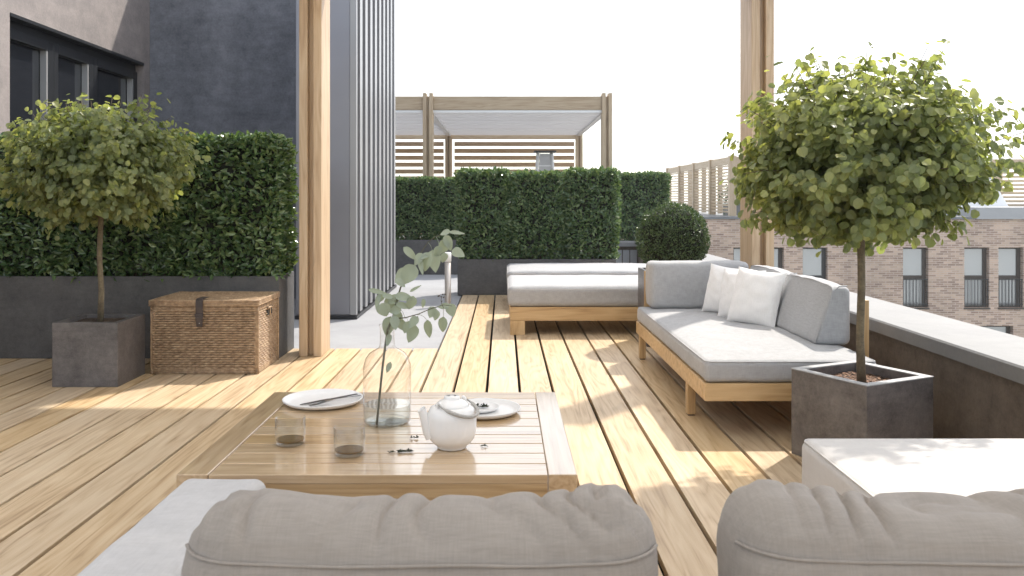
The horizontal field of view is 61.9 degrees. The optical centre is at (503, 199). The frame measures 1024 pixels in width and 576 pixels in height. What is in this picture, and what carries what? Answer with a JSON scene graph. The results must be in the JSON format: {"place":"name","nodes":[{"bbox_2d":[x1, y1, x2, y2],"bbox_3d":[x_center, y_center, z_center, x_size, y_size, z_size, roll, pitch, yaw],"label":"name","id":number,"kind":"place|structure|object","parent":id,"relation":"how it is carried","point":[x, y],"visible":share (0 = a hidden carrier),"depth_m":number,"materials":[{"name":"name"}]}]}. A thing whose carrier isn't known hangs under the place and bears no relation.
{"place":"outdoors","nodes":[
{"label":"outdoors","id":0,"kind":"place"},
{"bbox_2d":[293,275,495,356],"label":"paving","id":1,"kind":"structure","parent":0,"point":[364,331],"depth_m":7.61,"materials":[{"name":"concrete"}]},
{"bbox_2d":[0,0,295,298],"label":"terrace house","id":2,"kind":"structure","parent":1,"relation":"on","point":[217,67],"depth_m":9.60,"materials":[{"name":"grey paint"}]},
{"bbox_2d":[10,12,143,270],"bbox_3d":[-4.077,-0.235,8.170,0.206,2.550,2.580,0,0,0],"label":"window","id":3,"kind":"structure","parent":2,"relation":"in","point":[46,62],"depth_m":7.82,"materials":[{"name":"grey"}]},
{"bbox_2d":[295,0,396,318],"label":"stair tower","id":4,"kind":"structure","parent":1,"relation":"on","point":[362,147],"depth_m":8.18,"materials":[{"name":"metal"}]},
{"bbox_2d":[445,252,450,303],"bbox_3d":[-0.585,0.834,8.970,0.100,0.560,0.100,0,0,0],"label":"bollard lamp","id":5,"kind":"object","parent":1,"relation":"on","point":[448,280],"visible":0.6,"depth_m":8.94,"materials":[{"name":"silver metal"}]},
{"bbox_2d":[395,239,600,274],"bbox_3d":[-0.840,0.858,12.880,4.720,0.515,0.440,0,0,0],"label":"planter box","id":6,"kind":"object","parent":1,"relation":"on","point":[402,259],"visible":0.13,"depth_m":12.66,"materials":[{"name":"concrete"}]},
{"bbox_2d":[395,175,441,241],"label":"hedge shrub","id":7,"kind":"object","parent":6,"relation":"on","point":[416,207],"visible":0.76,"depth_m":12.70,"materials":[{"name":"green plant"}]},
{"bbox_2d":[435,176,456,239],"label":"hedge shrub","id":8,"kind":"object","parent":6,"relation":"on","point":[447,203],"visible":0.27,"depth_m":12.70,"materials":[{"name":"green plant"}]},
{"bbox_2d":[395,93,611,238],"bbox_3d":[-1.258,-0.318,16.700,6.085,2.865,5.400,0,0,0],"label":"pergola","id":9,"kind":"object","parent":1,"relation":"on","point":[427,119],"visible":0.31,"depth_m":15.62,"materials":[{"name":"white wood"}]},
{"bbox_2d":[533,150,555,171],"bbox_3d":[0.755,0.116,15.601,0.531,2.002,0.531,0,0,0],"label":"chimney","id":10,"kind":"object","parent":1,"relation":"on","point":[544,161],"visible":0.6,"depth_m":15.46,"materials":[{"name":"white paint"}]},
{"bbox_2d":[0,295,801,575],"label":"deck","id":11,"kind":"structure","parent":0,"point":[88,476],"depth_m":4.13,"materials":[{"name":"brown wood"}]},
{"bbox_2d":[52,314,144,386],"bbox_3d":[-2.453,0.911,5.192,0.385,0.378,0.385,0,0,0],"label":"cube planter","id":12,"kind":"object","parent":11,"relation":"on","point":[88,350],"visible":0.97,"depth_m":5.00,"materials":[{"name":"concrete"}]},
{"bbox_2d":[0,92,210,321],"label":"potted tree","id":13,"kind":"object","parent":12,"relation":"in","point":[96,166],"visible":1,"depth_m":4.91,"materials":[{"name":"green plant"}]},
{"bbox_2d":[0,271,293,357],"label":"planter box","id":14,"kind":"object","parent":11,"relation":"on","point":[33,308],"visible":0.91,"depth_m":5.90,"materials":[{"name":"concrete"}]},
{"bbox_2d":[0,132,86,280],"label":"hedge shrub","id":15,"kind":"object","parent":14,"relation":"on","point":[23,238],"visible":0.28,"depth_m":5.91,"materials":[{"name":"green plant"}]},
{"bbox_2d":[54,126,187,283],"bbox_3d":[-2.690,0.034,6.111,0.908,1.122,0.579,0,0,0],"label":"hedge shrub","id":16,"kind":"object","parent":14,"relation":"on","point":[125,250],"visible":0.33,"depth_m":5.91,"materials":[{"name":"green plant"}]},
{"bbox_2d":[162,130,298,280],"bbox_3d":[-1.930,0.042,6.109,0.908,1.105,0.579,0,0,0],"label":"hedge shrub","id":17,"kind":"object","parent":14,"relation":"on","point":[237,211],"visible":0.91,"depth_m":5.92,"materials":[{"name":"green plant"}]},
{"bbox_2d":[148,291,279,373],"bbox_3d":[-1.881,0.862,5.602,0.696,0.479,0.534,0,0,0],"label":"wicker chest","id":18,"kind":"object","parent":11,"relation":"on","point":[222,332],"visible":1,"depth_m":5.37,"materials":[{"name":"wicker"}]},
{"bbox_2d":[77,479,657,575],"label":"lounge sofa","id":19,"kind":"object","parent":11,"relation":"on","point":[222,527],"visible":1,"depth_m":1.26,"materials":[{"name":"grey fabric"}]},
{"bbox_2d":[176,392,576,499],"bbox_3d":[-0.354,0.935,2.901,1.123,0.330,1.025,0,0,0],"label":"coffee table","id":20,"kind":"object","parent":11,"relation":"on","point":[526,448],"visible":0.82,"depth_m":2.60,"materials":[{"name":"brown wood"}]},
{"bbox_2d":[275,416,305,446],"bbox_3d":[-0.672,0.727,2.690,0.094,0.084,0.094,0,0,0],"label":"tumbler","id":21,"kind":"object","parent":20,"relation":"on","point":[289,440],"visible":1,"depth_m":2.68,"materials":[{"name":"clear glass"}]},
{"bbox_2d":[282,389,362,409],"bbox_3d":[-0.684,0.759,3.235,0.302,0.019,0.302,0,0,0],"label":"plate","id":22,"kind":"object","parent":20,"relation":"on","point":[295,400],"visible":0.89,"depth_m":3.26,"materials":[{"name":"white ceramic"}]},
{"bbox_2d":[300,393,357,404],"bbox_3d":[-0.660,0.756,3.230,0.230,0.013,0.017,0,0,-34],"label":"table knife","id":23,"kind":"object","parent":22,"relation":"on","point":[328,399],"visible":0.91,"depth_m":3.22,"materials":[{"name":"grey metal"}]},
{"bbox_2d":[309,395,360,406],"bbox_3d":[-0.630,0.754,3.200,0.202,0.016,0.022,0,0,-33],"label":"table fork","id":24,"kind":"object","parent":22,"relation":"on","point":[322,402],"visible":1,"depth_m":3.18,"materials":[{"name":"silver metal"}]},
{"bbox_2d":[334,425,364,457],"bbox_3d":[-0.466,0.727,2.578,0.094,0.084,0.094,0,0,0],"label":"tumbler","id":25,"kind":"object","parent":20,"relation":"on","point":[346,451],"visible":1,"depth_m":2.56,"materials":[{"name":"clear glass"}]},
{"bbox_2d":[363,324,410,427],"bbox_3d":[-0.400,0.599,2.935,0.164,0.338,0.164,0,0,0],"label":"glass vase","id":26,"kind":"object","parent":20,"relation":"on","point":[388,423],"visible":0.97,"depth_m":2.90,"materials":[{"name":"glass"}]},
{"bbox_2d":[368,229,464,422],"bbox_3d":[-0.298,0.440,2.933,0.333,0.680,0.091,0,0,0],"label":"eucalyptus branch","id":27,"kind":"object","parent":26,"relation":"in","point":[409,273],"visible":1,"depth_m":2.93,"materials":[{"name":"green plant"}]},
{"bbox_2d":[397,448,412,452],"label":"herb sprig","id":28,"kind":"object","parent":20,"relation":"on","point":[406,450],"visible":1,"depth_m":2.60,"materials":[{"name":"green"}]},
{"bbox_2d":[418,394,479,450],"bbox_3d":[-0.155,0.689,2.647,0.175,0.160,0.153,0,0,30],"label":"teapot","id":29,"kind":"object","parent":20,"relation":"on","point":[449,422],"visible":1,"depth_m":2.60,"materials":[{"name":"white ceramic"}]},
{"bbox_2d":[467,398,520,419],"bbox_3d":[-0.072,0.759,3.090,0.270,0.019,0.270,0,0,0],"label":"plate","id":30,"kind":"object","parent":20,"relation":"on","point":[506,408],"visible":0.42,"depth_m":3.10,"materials":[{"name":"white ceramic"}]},
{"bbox_2d":[467,401,498,412],"bbox_3d":[-0.088,0.756,3.100,0.144,0.014,0.144,0,0,0],"label":"saucer","id":31,"kind":"object","parent":30,"relation":"on","point":[492,406],"visible":0.48,"depth_m":3.12,"materials":[{"name":"white ceramic"}]},
{"bbox_2d":[299,0,773,355],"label":"pergola","id":32,"kind":"object","parent":11,"relation":"on","point":[756,32],"visible":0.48,"depth_m":5.98,"materials":[{"name":"brown wood"}]},
{"bbox_2d":[458,257,615,294],"bbox_3d":[0.385,0.895,10.080,1.830,0.410,0.480,0,0,0],"label":"planter box","id":33,"kind":"object","parent":11,"relation":"on","point":[484,276],"visible":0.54,"depth_m":9.84,"materials":[{"name":"concrete"}]},
{"bbox_2d":[453,165,511,260],"bbox_3d":[-0.238,0.166,10.070,0.720,1.146,0.575,0,0,0],"label":"hedge shrub","id":34,"kind":"object","parent":33,"relation":"on","point":[483,216],"visible":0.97,"depth_m":9.87,"materials":[{"name":"green plant"}]},
{"bbox_2d":[509,168,567,258],"bbox_3d":[0.403,0.180,10.069,0.732,1.118,0.575,0,0,0],"label":"hedge shrub","id":35,"kind":"object","parent":33,"relation":"on","point":[537,209],"visible":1,"depth_m":9.87,"materials":[{"name":"green plant"}]},
{"bbox_2d":[562,165,622,260],"bbox_3d":[1.027,0.164,10.070,0.732,1.152,0.575,0,0,0],"label":"hedge shrub","id":36,"kind":"object","parent":33,"relation":"on","point":[593,209],"visible":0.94,"depth_m":9.87,"materials":[{"name":"green plant"}]},
{"bbox_2d":[507,275,637,334],"bbox_3d":[0.868,0.894,7.455,1.669,0.412,1.076,0,0,0],"label":"daybed","id":37,"kind":"object","parent":11,"relation":"on","point":[572,297],"visible":0.54,"depth_m":6.93,"materials":[{"name":"grey fabric"}]},
{"bbox_2d":[507,263,645,277],"bbox_3d":[0.867,0.894,8.939,1.669,0.412,1.066,0,0,0],"label":"daybed","id":38,"kind":"object","parent":11,"relation":"on","point":[572,268],"visible":0.38,"depth_m":8.58,"materials":[{"name":"grey fabric"}]},
{"bbox_2d":[638,267,649,346],"bbox_3d":[1.285,0.820,6.575,0.430,0.560,0.430,0,0,0],"label":"round bush planter","id":39,"kind":"object","parent":11,"relation":"on","point":[641,270],"visible":0.15,"depth_m":6.66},
{"bbox_2d":[634,202,710,263],"bbox_3d":[1.299,0.303,6.568,0.580,0.577,0.584,0,0,0],"label":"ball bush","id":40,"kind":"object","parent":39,"relation":"on","point":[669,232],"visible":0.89,"depth_m":6.39,"materials":[{"name":"green plant"}]},
{"bbox_2d":[636,260,875,415],"bbox_3d":[1.381,0.760,4.974,0.907,0.680,2.072,0,0,0],"label":"corner sofa","id":41,"kind":"object","parent":11,"relation":"on","point":[708,356],"visible":0.73,"depth_m":4.43,"materials":[{"name":"grey fabric"}]},
{"bbox_2d":[701,263,737,311],"bbox_3d":[1.439,0.587,5.499,0.146,0.331,0.334,0,0,-37],"label":"throw pillow","id":42,"kind":"object","parent":41,"relation":"on","point":[713,293],"visible":0.38,"depth_m":5.52,"materials":[{"name":"white fabric"}]},
{"bbox_2d":[718,269,765,316],"bbox_3d":[1.465,0.588,5.260,0.140,0.320,0.330,0,0,-37],"label":"throw pillow","id":43,"kind":"object","parent":41,"relation":"on","point":[728,283],"visible":0.26,"depth_m":5.30,"materials":[{"name":"white fabric"}]},
{"bbox_2d":[727,266,786,326],"bbox_3d":[1.495,0.580,5.050,0.160,0.346,0.354,0,0,-34],"label":"throw pillow","id":44,"kind":"object","parent":41,"relation":"on","point":[756,298],"visible":0.98,"depth_m":4.99,"materials":[{"name":"white fabric"}]},
{"bbox_2d":[791,360,933,456],"bbox_3d":[1.512,0.915,3.611,0.397,0.370,0.397,0,0,-27],"label":"cube planter","id":45,"kind":"object","parent":11,"relation":"on","point":[836,400],"visible":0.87,"depth_m":3.49,"materials":[{"name":"grey concrete"}]},
{"bbox_2d":[719,38,1023,382],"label":"potted tree","id":46,"kind":"object","parent":45,"relation":"in","point":[857,167],"visible":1,"depth_m":3.28,"materials":[{"name":"green plant"}]},
{"bbox_2d":[716,479,1023,575],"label":"lounge sofa","id":47,"kind":"object","parent":11,"relation":"on","point":[767,527],"visible":1,"depth_m":1.25,"materials":[{"name":"grey fabric"}]},
{"bbox_2d":[802,439,1023,497],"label":"ottoman","id":48,"kind":"object","parent":11,"relation":"on","point":[870,468],"visible":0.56,"depth_m":2.40,"materials":[{"name":"white fabric"}]},
{"bbox_2d":[421,300,691,575],"bbox_3d":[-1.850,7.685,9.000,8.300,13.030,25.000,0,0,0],"label":"terrace floor","id":49,"kind":"structure","parent":0,"point":[518,379],"depth_m":5.91,"materials":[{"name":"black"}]},
{"bbox_2d":[616,241,1023,438],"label":"parapet wall","id":50,"kind":"structure","parent":49,"relation":"on","point":[976,372],"depth_m":3.79,"materials":[{"name":"concrete"}]},
{"bbox_2d":[618,169,672,240],"bbox_3d":[2.100,0.117,13.219,0.996,1.178,0.579,0,0,0],"label":"hedge shrub","id":51,"kind":"object","parent":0,"point":[643,192],"visible":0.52,"depth_m":13.02,"materials":[{"name":"green plant"}]},
{"bbox_2d":[395,0,1023,200],"label":"sky","id":52,"kind":"structure","parent":0,"point":[670,69],"materials":[{"name":"white"}]},
{"bbox_2d":[422,202,1023,236],"bbox_3d":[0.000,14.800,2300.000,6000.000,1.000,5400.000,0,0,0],"label":"ground","id":53,"kind":"structure","parent":0,"point":[726,203],"depth_m":3025.87,"materials":[{"name":"white"}]},
{"bbox_2d":[620,206,1023,337],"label":"brick building","id":54,"kind":"structure","parent":0,"point":[978,280],"depth_m":26.00,"materials":[{"name":"brown brick"}]},
{"bbox_2d":[665,154,739,215],"bbox_3d":[7.685,-0.450,32.210,1.130,1.940,10.620,0,0,0],"label":"roof pergola","id":55,"kind":"object","parent":54,"relation":"on","point":[694,168],"visible":0.82,"depth_m":30.67,"materials":[{"name":"white wood"}]},
{"bbox_2d":[723,204,739,214],"bbox_3d":[7.750,0.337,28.500,0.700,0.374,0.600,0,0,0],"label":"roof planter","id":56,"kind":"object","parent":54,"relation":"on","point":[737,209],"visible":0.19,"depth_m":28.20,"materials":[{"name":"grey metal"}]},
{"bbox_2d":[713,174,736,214],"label":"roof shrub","id":57,"kind":"object","parent":56,"relation":"in","point":[723,194],"visible":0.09,"depth_m":28.48,"materials":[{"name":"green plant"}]},
{"bbox_2d":[733,247,739,260],"bbox_3d":[7.361,2.404,26.105,0.755,1.880,0.270,0,0,0],"label":"window","id":58,"kind":"structure","parent":54,"relation":"in","point":[736,250],"depth_m":26.19,"materials":[{"name":"grey glass"}]},
{"bbox_2d":[774,247,781,268],"bbox_3d":[8.190,2.404,26.105,0.755,1.880,0.270,0,0,0],"label":"window","id":59,"kind":"structure","parent":54,"relation":"in","point":[777,250],"depth_m":26.16,"materials":[{"name":"grey glass"}]},
{"bbox_2d":[803,247,826,279],"bbox_3d":[9.498,2.404,26.105,0.804,1.880,0.270,0,0,0],"label":"window","id":60,"kind":"structure","parent":54,"relation":"in","point":[813,266],"depth_m":26.19,"materials":[{"name":"grey"}]},
{"bbox_2d":[903,247,929,308],"bbox_3d":[12.561,2.404,26.105,0.820,1.880,0.270,0,0,0],"label":"window","id":61,"kind":"structure","parent":54,"relation":"in","point":[914,260],"depth_m":26.19,"materials":[{"name":"grey glass"}]},
{"bbox_2d":[964,247,990,308],"bbox_3d":[14.422,2.404,26.105,0.804,1.880,0.270,0,0,0],"label":"window","id":62,"kind":"structure","parent":54,"relation":"in","point":[975,279],"depth_m":26.19,"materials":[{"name":"grey glass"}]},
{"bbox_2d":[961,178,1008,206],"bbox_3d":[14.998,-0.230,28.903,3.512,1.500,1.786,0,0,0],"label":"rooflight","id":63,"kind":"object","parent":54,"relation":"on","point":[1001,201],"visible":0.02,"depth_m":28.12,"materials":[{"name":"white"}]},
{"bbox_2d":[981,326,1009,333],"bbox_3d":[14.901,4.792,26.105,1.307,1.880,0.270,0,0,0],"label":"window","id":64,"kind":"structure","parent":54,"relation":"in","point":[1006,329],"depth_m":26.19,"materials":[{"name":"grey glass"}]},
{"bbox_2d":[987,157,1023,205],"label":"roof pergola","id":65,"kind":"object","parent":54,"relation":"on","point":[1017,159],"visible":0.09,"depth_m":30.06,"materials":[{"name":"white wood"}]},
{"bbox_2d":[998,247,1023,308],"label":"window","id":66,"kind":"structure","parent":54,"relation":"in","point":[1009,279],"depth_m":26.19,"materials":[{"name":"grey glass"}]}
]}

